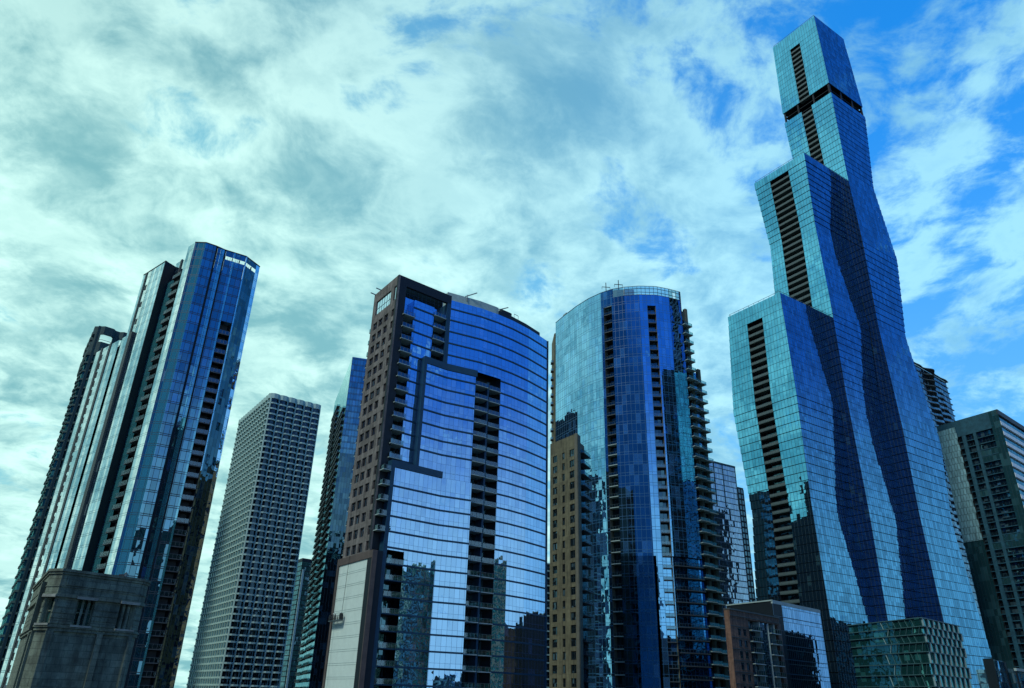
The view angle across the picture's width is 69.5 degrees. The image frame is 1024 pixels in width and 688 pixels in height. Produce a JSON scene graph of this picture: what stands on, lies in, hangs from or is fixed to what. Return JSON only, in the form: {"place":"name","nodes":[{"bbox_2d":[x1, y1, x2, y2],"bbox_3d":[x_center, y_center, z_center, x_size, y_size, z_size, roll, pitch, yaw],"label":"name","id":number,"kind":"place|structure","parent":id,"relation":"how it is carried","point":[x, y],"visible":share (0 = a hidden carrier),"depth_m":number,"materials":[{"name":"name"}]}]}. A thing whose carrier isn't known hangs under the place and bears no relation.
{"place":"outdoors","nodes":[
{"label":"outdoors","id":0,"kind":"place"},
{"bbox_2d":[0,0,1023,687],"label":"sky","id":1,"kind":"structure","parent":0,"point":[527,157],"materials":[{"name":"blue"}]},
{"label":"ground","id":2,"kind":"structure","parent":0,"visible":0},
{"bbox_2d":[0,326,126,671],"bbox_3d":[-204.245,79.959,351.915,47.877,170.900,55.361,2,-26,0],"label":"bay tower","id":3,"kind":"structure","parent":2,"relation":"on","point":[94,346],"depth_m":334.89,"materials":[{"name":"black concrete"}]},
{"bbox_2d":[6,568,151,687],"bbox_3d":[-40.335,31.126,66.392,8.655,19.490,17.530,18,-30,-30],"label":"bridge house","id":4,"kind":"structure","parent":2,"relation":"on","point":[80,629],"depth_m":62.55,"materials":[{"name":"stone"}]},
{"bbox_2d":[34,594,55,624],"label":"window","id":5,"kind":"structure","parent":4,"relation":"in","point":[51,601],"depth_m":61.55,"materials":[{"name":"black glass"}]},
{"bbox_2d":[70,596,98,628],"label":"window","id":6,"kind":"structure","parent":4,"relation":"in","point":[83,612],"depth_m":62.98,"materials":[{"name":"black glass"}]},
{"bbox_2d":[113,601,139,631],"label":"window","id":7,"kind":"structure","parent":4,"relation":"in","point":[123,618],"depth_m":65.25,"materials":[{"name":"black glass"}]},
{"bbox_2d":[0,242,259,687],"bbox_3d":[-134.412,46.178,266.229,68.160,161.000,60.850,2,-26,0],"label":"glass tower","id":8,"kind":"structure","parent":2,"relation":"on","point":[134,490],"depth_m":252.09,"materials":[{"name":"teal glass"}]},
{"bbox_2d":[186,393,320,687],"bbox_3d":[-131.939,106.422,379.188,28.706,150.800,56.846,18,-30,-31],"label":"waffle tower","id":9,"kind":"structure","parent":2,"relation":"on","point":[241,637],"depth_m":361.95,"materials":[{"name":"grey concrete"}]},
{"bbox_2d":[231,679,239,683],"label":"window","id":10,"kind":"structure","parent":9,"relation":"in","point":[234,681],"depth_m":328.69,"materials":[{"name":"black glass"}]},
{"bbox_2d":[232,672,240,676],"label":"window","id":11,"kind":"structure","parent":9,"relation":"in","point":[235,674],"depth_m":329.90,"materials":[{"name":"black glass"}]},
{"bbox_2d":[233,664,241,669],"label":"window","id":12,"kind":"structure","parent":9,"relation":"in","point":[236,667],"depth_m":331.23,"materials":[{"name":"black glass"}]},
{"bbox_2d":[235,657,242,662],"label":"window","id":13,"kind":"structure","parent":9,"relation":"in","point":[237,659],"depth_m":332.53,"materials":[{"name":"black glass"}]},
{"bbox_2d":[236,650,244,655],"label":"window","id":14,"kind":"structure","parent":9,"relation":"in","point":[239,652],"depth_m":333.79,"materials":[{"name":"black glass"}]},
{"bbox_2d":[237,643,245,648],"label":"window","id":15,"kind":"structure","parent":9,"relation":"in","point":[240,645],"depth_m":335.09,"materials":[{"name":"black glass"}]},
{"bbox_2d":[238,636,246,641],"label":"window","id":16,"kind":"structure","parent":9,"relation":"in","point":[241,638],"depth_m":336.41,"materials":[{"name":"black glass"}]},
{"bbox_2d":[240,629,247,634],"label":"window","id":17,"kind":"structure","parent":9,"relation":"in","point":[242,631],"depth_m":337.72,"materials":[{"name":"black glass"}]},
{"bbox_2d":[241,622,248,627],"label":"window","id":18,"kind":"structure","parent":9,"relation":"in","point":[246,625],"depth_m":338.96,"materials":[{"name":"black glass"}]},
{"bbox_2d":[241,679,249,684],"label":"window","id":19,"kind":"structure","parent":9,"relation":"in","point":[244,681],"depth_m":331.19,"materials":[{"name":"black glass"}]},
{"bbox_2d":[242,616,250,620],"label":"window","id":20,"kind":"structure","parent":9,"relation":"in","point":[245,618],"depth_m":340.16,"materials":[{"name":"black glass"}]},
{"bbox_2d":[242,672,250,677],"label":"window","id":21,"kind":"structure","parent":9,"relation":"in","point":[245,674],"depth_m":332.45,"materials":[{"name":"black glass"}]},
{"bbox_2d":[243,609,251,613],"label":"window","id":22,"kind":"structure","parent":9,"relation":"in","point":[246,611],"depth_m":341.50,"materials":[{"name":"black glass"}]},
{"bbox_2d":[243,665,251,669],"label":"window","id":23,"kind":"structure","parent":9,"relation":"in","point":[246,667],"depth_m":333.71,"materials":[{"name":"black glass"}]},
{"bbox_2d":[244,602,252,607],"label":"window","id":24,"kind":"structure","parent":9,"relation":"in","point":[247,604],"depth_m":342.79,"materials":[{"name":"black glass"}]},
{"bbox_2d":[245,658,252,662],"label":"window","id":25,"kind":"structure","parent":9,"relation":"in","point":[247,660],"depth_m":334.97,"materials":[{"name":"black glass"}]},
{"bbox_2d":[245,595,253,600],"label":"window","id":26,"kind":"structure","parent":9,"relation":"in","point":[248,597],"depth_m":344.09,"materials":[{"name":"black glass"}]},
{"bbox_2d":[246,651,254,655],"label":"window","id":27,"kind":"structure","parent":9,"relation":"in","point":[249,653],"depth_m":336.28,"materials":[{"name":"black glass"}]},
{"bbox_2d":[247,589,254,593],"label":"window","id":28,"kind":"structure","parent":9,"relation":"in","point":[249,591],"depth_m":345.31,"materials":[{"name":"black glass"}]},
{"bbox_2d":[247,644,255,648],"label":"window","id":29,"kind":"structure","parent":9,"relation":"in","point":[250,646],"depth_m":337.56,"materials":[{"name":"black glass"}]},
{"bbox_2d":[248,582,255,587],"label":"window","id":30,"kind":"structure","parent":9,"relation":"in","point":[250,584],"depth_m":346.66,"materials":[{"name":"black glass"}]},
{"bbox_2d":[248,637,256,641],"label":"window","id":31,"kind":"structure","parent":9,"relation":"in","point":[251,639],"depth_m":338.80,"materials":[{"name":"black glass"}]},
{"bbox_2d":[249,576,256,580],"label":"window","id":32,"kind":"structure","parent":9,"relation":"in","point":[253,578],"depth_m":347.93,"materials":[{"name":"black glass"}]},
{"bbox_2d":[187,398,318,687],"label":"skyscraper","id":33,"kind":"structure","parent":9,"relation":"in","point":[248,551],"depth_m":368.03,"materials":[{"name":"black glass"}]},
{"bbox_2d":[249,630,257,634],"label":"window","id":34,"kind":"structure","parent":9,"relation":"in","point":[252,632],"depth_m":340.12,"materials":[{"name":"black glass"}]},
{"bbox_2d":[250,569,257,574],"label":"window","id":35,"kind":"structure","parent":9,"relation":"in","point":[253,571],"depth_m":349.21,"materials":[{"name":"black glass"}]},
{"bbox_2d":[251,623,258,628],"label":"window","id":36,"kind":"structure","parent":9,"relation":"in","point":[253,625],"depth_m":341.45,"materials":[{"name":"black glass"}]},
{"bbox_2d":[251,563,258,567],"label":"window","id":37,"kind":"structure","parent":9,"relation":"in","point":[255,565],"depth_m":350.49,"materials":[{"name":"black glass"}]},
{"bbox_2d":[251,680,259,684],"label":"window","id":38,"kind":"structure","parent":9,"relation":"in","point":[254,682],"depth_m":333.54,"materials":[{"name":"black glass"}]},
{"bbox_2d":[252,616,259,621],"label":"window","id":39,"kind":"structure","parent":9,"relation":"in","point":[257,619],"depth_m":342.71,"materials":[{"name":"black glass"}]},
{"bbox_2d":[252,672,260,677],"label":"window","id":40,"kind":"structure","parent":9,"relation":"in","point":[255,675],"depth_m":334.85,"materials":[{"name":"black glass"}]},
{"bbox_2d":[253,610,260,614],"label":"window","id":41,"kind":"structure","parent":9,"relation":"in","point":[255,612],"depth_m":343.88,"materials":[{"name":"black glass"}]},
{"bbox_2d":[253,665,261,670],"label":"window","id":42,"kind":"structure","parent":9,"relation":"in","point":[256,668],"depth_m":336.16,"materials":[{"name":"black glass"}]},
{"bbox_2d":[253,550,261,554],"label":"window","id":43,"kind":"structure","parent":9,"relation":"in","point":[256,552],"depth_m":352.98,"materials":[{"name":"black glass"}]},
{"bbox_2d":[254,603,261,607],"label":"window","id":44,"kind":"structure","parent":9,"relation":"in","point":[257,605],"depth_m":345.23,"materials":[{"name":"black glass"}]},
{"bbox_2d":[255,658,262,663],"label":"window","id":45,"kind":"structure","parent":9,"relation":"in","point":[257,660],"depth_m":337.43,"materials":[{"name":"black glass"}]},
{"bbox_2d":[255,596,262,601],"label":"window","id":46,"kind":"structure","parent":9,"relation":"in","point":[257,598],"depth_m":346.49,"materials":[{"name":"black glass"}]},
{"bbox_2d":[256,651,263,656],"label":"window","id":47,"kind":"structure","parent":9,"relation":"in","point":[258,654],"depth_m":338.71,"materials":[{"name":"black glass"}]},
{"bbox_2d":[256,590,263,594],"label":"window","id":48,"kind":"structure","parent":9,"relation":"in","point":[259,592],"depth_m":347.76,"materials":[{"name":"black glass"}]},
{"bbox_2d":[257,644,264,649],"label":"window","id":49,"kind":"structure","parent":9,"relation":"in","point":[259,647],"depth_m":339.96,"materials":[{"name":"black glass"}]},
{"bbox_2d":[257,531,264,536],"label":"window","id":50,"kind":"structure","parent":9,"relation":"in","point":[259,533],"depth_m":356.88,"materials":[{"name":"black glass"}]},
{"bbox_2d":[257,583,265,588],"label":"window","id":51,"kind":"structure","parent":9,"relation":"in","point":[260,585],"depth_m":349.12,"materials":[{"name":"black glass"}]},
{"bbox_2d":[258,638,265,642],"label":"window","id":52,"kind":"structure","parent":9,"relation":"in","point":[261,640],"depth_m":341.20,"materials":[{"name":"black glass"}]},
{"bbox_2d":[258,525,265,529],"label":"window","id":53,"kind":"structure","parent":9,"relation":"in","point":[260,527],"depth_m":358.19,"materials":[{"name":"black glass"}]},
{"bbox_2d":[259,577,266,581],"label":"window","id":54,"kind":"structure","parent":9,"relation":"in","point":[261,579],"depth_m":350.32,"materials":[{"name":"black glass"}]},
{"bbox_2d":[259,631,267,635],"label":"window","id":55,"kind":"structure","parent":9,"relation":"in","point":[262,633],"depth_m":342.54,"materials":[{"name":"black glass"}]},
{"bbox_2d":[260,570,267,575],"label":"window","id":56,"kind":"structure","parent":9,"relation":"in","point":[262,572],"depth_m":351.69,"materials":[{"name":"black glass"}]},
{"bbox_2d":[260,624,268,628],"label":"window","id":57,"kind":"structure","parent":9,"relation":"in","point":[263,626],"depth_m":343.88,"materials":[{"name":"black glass"}]},
{"bbox_2d":[261,564,268,568],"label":"window","id":58,"kind":"structure","parent":9,"relation":"in","point":[263,566],"depth_m":352.94,"materials":[{"name":"black glass"}]},
{"bbox_2d":[261,617,269,622],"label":"window","id":59,"kind":"structure","parent":9,"relation":"in","point":[264,619],"depth_m":345.14,"materials":[{"name":"black glass"}]},
{"bbox_2d":[261,680,269,685],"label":"window","id":60,"kind":"structure","parent":9,"relation":"in","point":[264,682],"depth_m":336.16,"materials":[{"name":"black glass"}]},
{"bbox_2d":[262,673,270,677],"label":"window","id":61,"kind":"structure","parent":9,"relation":"in","point":[265,675],"depth_m":337.39,"materials":[{"name":"black glass"}]},
{"bbox_2d":[263,611,270,615],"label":"window","id":62,"kind":"structure","parent":9,"relation":"in","point":[267,613],"depth_m":346.41,"materials":[{"name":"black glass"}]},
{"bbox_2d":[263,551,270,556],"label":"window","id":63,"kind":"structure","parent":9,"relation":"in","point":[265,553],"depth_m":355.49,"materials":[{"name":"black glass"}]},
{"bbox_2d":[263,666,271,670],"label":"window","id":64,"kind":"structure","parent":9,"relation":"in","point":[266,668],"depth_m":338.63,"materials":[{"name":"black glass"}]},
{"bbox_2d":[264,604,271,608],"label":"window","id":65,"kind":"structure","parent":9,"relation":"in","point":[266,606],"depth_m":347.68,"materials":[{"name":"black glass"}]},
{"bbox_2d":[264,545,271,549],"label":"window","id":66,"kind":"structure","parent":9,"relation":"in","point":[266,547],"depth_m":356.75,"materials":[{"name":"black glass"}]},
{"bbox_2d":[264,659,272,663],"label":"window","id":67,"kind":"structure","parent":9,"relation":"in","point":[267,661],"depth_m":339.87,"materials":[{"name":"black glass"}]},
{"bbox_2d":[265,597,272,602],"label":"window","id":68,"kind":"structure","parent":9,"relation":"in","point":[267,599],"depth_m":349.04,"materials":[{"name":"black glass"}]},
{"bbox_2d":[266,652,273,656],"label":"window","id":69,"kind":"structure","parent":9,"relation":"in","point":[268,654],"depth_m":341.25,"materials":[{"name":"black glass"}]},
{"bbox_2d":[266,591,273,595],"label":"window","id":70,"kind":"structure","parent":9,"relation":"in","point":[268,593],"depth_m":350.23,"materials":[{"name":"black glass"}]},
{"bbox_2d":[267,645,274,649],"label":"window","id":71,"kind":"structure","parent":9,"relation":"in","point":[269,647],"depth_m":342.50,"materials":[{"name":"black glass"}]},
{"bbox_2d":[267,584,274,589],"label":"window","id":72,"kind":"structure","parent":9,"relation":"in","point":[269,586],"depth_m":351.56,"materials":[{"name":"black glass"}]},
{"bbox_2d":[268,638,275,643],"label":"window","id":73,"kind":"structure","parent":9,"relation":"in","point":[270,640],"depth_m":343.80,"materials":[{"name":"black glass"}]},
{"bbox_2d":[268,578,275,582],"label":"window","id":74,"kind":"structure","parent":9,"relation":"in","point":[270,580],"depth_m":352.81,"materials":[{"name":"black glass"}]},
{"bbox_2d":[269,631,276,636],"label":"window","id":75,"kind":"structure","parent":9,"relation":"in","point":[273,634],"depth_m":344.97,"materials":[{"name":"black glass"}]},
{"bbox_2d":[270,625,277,629],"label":"window","id":76,"kind":"structure","parent":9,"relation":"in","point":[272,627],"depth_m":346.24,"materials":[{"name":"black glass"}]},
{"bbox_2d":[270,565,277,569],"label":"window","id":77,"kind":"structure","parent":9,"relation":"in","point":[272,567],"depth_m":355.40,"materials":[{"name":"black glass"}]},
{"bbox_2d":[271,618,278,622],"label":"window","id":78,"kind":"structure","parent":9,"relation":"in","point":[274,620],"depth_m":347.59,"materials":[{"name":"black glass"}]},
{"bbox_2d":[271,559,278,563],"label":"window","id":79,"kind":"structure","parent":9,"relation":"in","point":[275,561],"depth_m":356.62,"materials":[{"name":"black glass"}]},
{"bbox_2d":[272,611,279,616],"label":"window","id":80,"kind":"structure","parent":9,"relation":"in","point":[277,614],"depth_m":348.87,"materials":[{"name":"black glass"}]},
{"bbox_2d":[273,605,280,609],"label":"window","id":81,"kind":"structure","parent":9,"relation":"in","point":[276,607],"depth_m":350.15,"materials":[{"name":"black glass"}]},
{"bbox_2d":[274,598,281,603],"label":"window","id":82,"kind":"structure","parent":9,"relation":"in","point":[276,600],"depth_m":351.43,"materials":[{"name":"black glass"}]},
{"bbox_2d":[275,592,282,596],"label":"window","id":83,"kind":"structure","parent":9,"relation":"in","point":[278,594],"depth_m":352.64,"materials":[{"name":"black glass"}]},
{"bbox_2d":[276,585,283,590],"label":"window","id":84,"kind":"structure","parent":9,"relation":"in","point":[278,587],"depth_m":354.02,"materials":[{"name":"black glass"}]},
{"bbox_2d":[277,579,284,583],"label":"window","id":85,"kind":"structure","parent":9,"relation":"in","point":[280,581],"depth_m":355.23,"materials":[{"name":"black glass"}]},
{"bbox_2d":[280,558,312,687],"bbox_3d":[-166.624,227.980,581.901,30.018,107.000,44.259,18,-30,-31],"label":"dark block","id":86,"kind":"structure","parent":2,"relation":"on","point":[294,634],"depth_m":563.07,"materials":[{"name":"grey glass"}]},
{"bbox_2d":[294,357,366,687],"bbox_3d":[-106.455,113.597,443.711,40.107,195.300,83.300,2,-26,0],"label":"slim tower","id":87,"kind":"structure","parent":2,"relation":"on","point":[328,548],"depth_m":419.88,"materials":[{"name":"blue glass"}]},
{"bbox_2d":[322,274,548,687],"bbox_3d":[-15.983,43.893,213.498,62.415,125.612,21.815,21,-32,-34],"label":"apartment tower","id":88,"kind":"structure","parent":2,"relation":"on","point":[445,550],"depth_m":202.88,"materials":[{"name":"blue glass"}]},
{"bbox_2d":[324,556,349,687],"bbox_3d":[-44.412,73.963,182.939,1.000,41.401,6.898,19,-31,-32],"label":"hanging platform","id":89,"kind":"structure","parent":88,"relation":"hanging from","point":[340,617],"depth_m":185.48,"materials":[{"name":"metal"}]},
{"bbox_2d":[547,563,549,687],"bbox_3d":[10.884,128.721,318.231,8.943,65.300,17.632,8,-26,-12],"label":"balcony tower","id":90,"kind":"structure","parent":2,"relation":"on","point":[548,595],"depth_m":317.86,"materials":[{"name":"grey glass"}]},
{"bbox_2d":[549,433,594,687],"bbox_3d":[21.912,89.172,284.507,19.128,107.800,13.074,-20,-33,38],"label":"apartment block","id":91,"kind":"structure","parent":2,"relation":"on","point":[569,629],"depth_m":282.21,"materials":[{"name":"beige concrete"}]},
{"bbox_2d":[553,678,556,686],"bbox_3d":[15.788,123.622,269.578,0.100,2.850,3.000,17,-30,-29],"label":"window","id":92,"kind":"structure","parent":91,"relation":"in","point":[554,679],"depth_m":269.82,"materials":[{"name":"black glass"}]},
{"bbox_2d":[553,665,556,673],"bbox_3d":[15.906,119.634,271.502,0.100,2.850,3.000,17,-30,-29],"label":"window","id":93,"kind":"structure","parent":91,"relation":"in","point":[554,666],"depth_m":271.67,"materials":[{"name":"black glass"}]},
{"bbox_2d":[553,652,556,660],"bbox_3d":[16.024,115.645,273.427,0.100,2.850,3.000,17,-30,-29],"label":"window","id":94,"kind":"structure","parent":91,"relation":"in","point":[554,653],"depth_m":273.60,"materials":[{"name":"grey glass"}]},
{"bbox_2d":[570,492,574,500],"bbox_3d":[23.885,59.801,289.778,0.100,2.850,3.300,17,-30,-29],"label":"window","id":95,"kind":"structure","parent":91,"relation":"in","point":[572,496],"depth_m":290.07,"materials":[{"name":"black glass"}]},
{"bbox_2d":[571,625,575,632],"bbox_3d":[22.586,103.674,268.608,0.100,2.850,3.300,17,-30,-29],"label":"window","id":96,"kind":"structure","parent":91,"relation":"in","point":[573,627],"depth_m":268.99,"materials":[{"name":"black glass"}]},
{"bbox_2d":[571,612,575,619],"bbox_3d":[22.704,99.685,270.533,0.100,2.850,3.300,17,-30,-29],"label":"window","id":97,"kind":"structure","parent":91,"relation":"in","point":[573,614],"depth_m":270.87,"materials":[{"name":"black glass"}]},
{"bbox_2d":[571,599,575,607],"bbox_3d":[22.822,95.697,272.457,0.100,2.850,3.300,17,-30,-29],"label":"window","id":98,"kind":"structure","parent":91,"relation":"in","point":[573,602],"depth_m":272.73,"materials":[{"name":"black glass"}]},
{"bbox_2d":[571,587,575,594],"bbox_3d":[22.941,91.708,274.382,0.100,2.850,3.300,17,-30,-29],"label":"window","id":99,"kind":"structure","parent":91,"relation":"in","point":[573,589],"depth_m":274.57,"materials":[{"name":"black glass"}]},
{"bbox_2d":[572,651,575,659],"bbox_3d":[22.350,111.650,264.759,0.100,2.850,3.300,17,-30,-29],"label":"window","id":100,"kind":"structure","parent":91,"relation":"in","point":[573,652],"depth_m":264.98,"materials":[{"name":"black glass"}]},
{"bbox_2d":[572,678,576,686],"bbox_3d":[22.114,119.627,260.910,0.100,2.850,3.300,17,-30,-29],"label":"window","id":101,"kind":"structure","parent":91,"relation":"in","point":[574,684],"depth_m":261.13,"materials":[{"name":"black glass"}]},
{"bbox_2d":[550,280,729,687],"bbox_3d":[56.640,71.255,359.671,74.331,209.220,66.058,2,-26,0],"label":"curved tower","id":102,"kind":"structure","parent":2,"relation":"on","point":[628,402],"depth_m":332.72,"materials":[{"name":"blue glass"}]},
{"bbox_2d":[709,460,748,687],"bbox_3d":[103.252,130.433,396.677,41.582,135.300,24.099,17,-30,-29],"label":"banded tower","id":103,"kind":"structure","parent":2,"relation":"on","point":[732,574],"depth_m":404.57,"materials":[{"name":"grey"}]},
{"bbox_2d":[737,487,755,601],"bbox_3d":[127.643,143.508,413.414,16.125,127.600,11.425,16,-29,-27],"label":"dark slab tower","id":104,"kind":"structure","parent":2,"relation":"on","point":[747,556],"depth_m":424.45,"materials":[{"name":"grey glass"}]},
{"bbox_2d":[723,608,787,687],"bbox_3d":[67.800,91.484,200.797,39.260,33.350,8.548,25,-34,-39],"label":"brick building","id":105,"kind":"structure","parent":2,"relation":"on","point":[755,651],"depth_m":197.22,"materials":[{"name":"brown brick"}]},
{"bbox_2d":[726,600,830,687],"bbox_3d":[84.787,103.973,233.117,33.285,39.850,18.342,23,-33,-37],"label":"dark glass block","id":106,"kind":"structure","parent":2,"relation":"on","point":[804,649],"depth_m":230.52,"materials":[{"name":"blue glass"}]},
{"bbox_2d":[728,15,991,687],"bbox_3d":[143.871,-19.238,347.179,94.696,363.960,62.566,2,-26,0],"label":"skyscraper","id":107,"kind":"structure","parent":2,"relation":"on","point":[841,452],"depth_m":309.88,"materials":[{"name":"blue glass"}]},
{"bbox_2d":[847,617,971,687],"bbox_3d":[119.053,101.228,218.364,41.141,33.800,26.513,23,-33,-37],"label":"glass pavilion","id":108,"kind":"structure","parent":2,"relation":"on","point":[919,652],"depth_m":211.05,"materials":[{"name":"blue glass"}]},
{"bbox_2d":[903,354,988,648],"bbox_3d":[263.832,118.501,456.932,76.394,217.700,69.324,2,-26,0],"label":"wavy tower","id":109,"kind":"structure","parent":2,"relation":"on","point":[936,393],"depth_m":486.68,"materials":[{"name":"grey glass"}]},
{"bbox_2d":[937,409,1023,668],"bbox_3d":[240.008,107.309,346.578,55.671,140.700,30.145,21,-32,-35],"label":"banded block","id":110,"kind":"structure","parent":2,"relation":"on","point":[983,454],"depth_m":341.83,"materials":[{"name":"grey glass"}]},
{"bbox_2d":[976,658,1023,687],"bbox_3d":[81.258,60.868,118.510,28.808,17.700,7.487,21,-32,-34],"label":"blue pavilion","id":111,"kind":"structure","parent":2,"relation":"on","point":[996,674],"depth_m":115.10,"materials":[{"name":"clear glass"}]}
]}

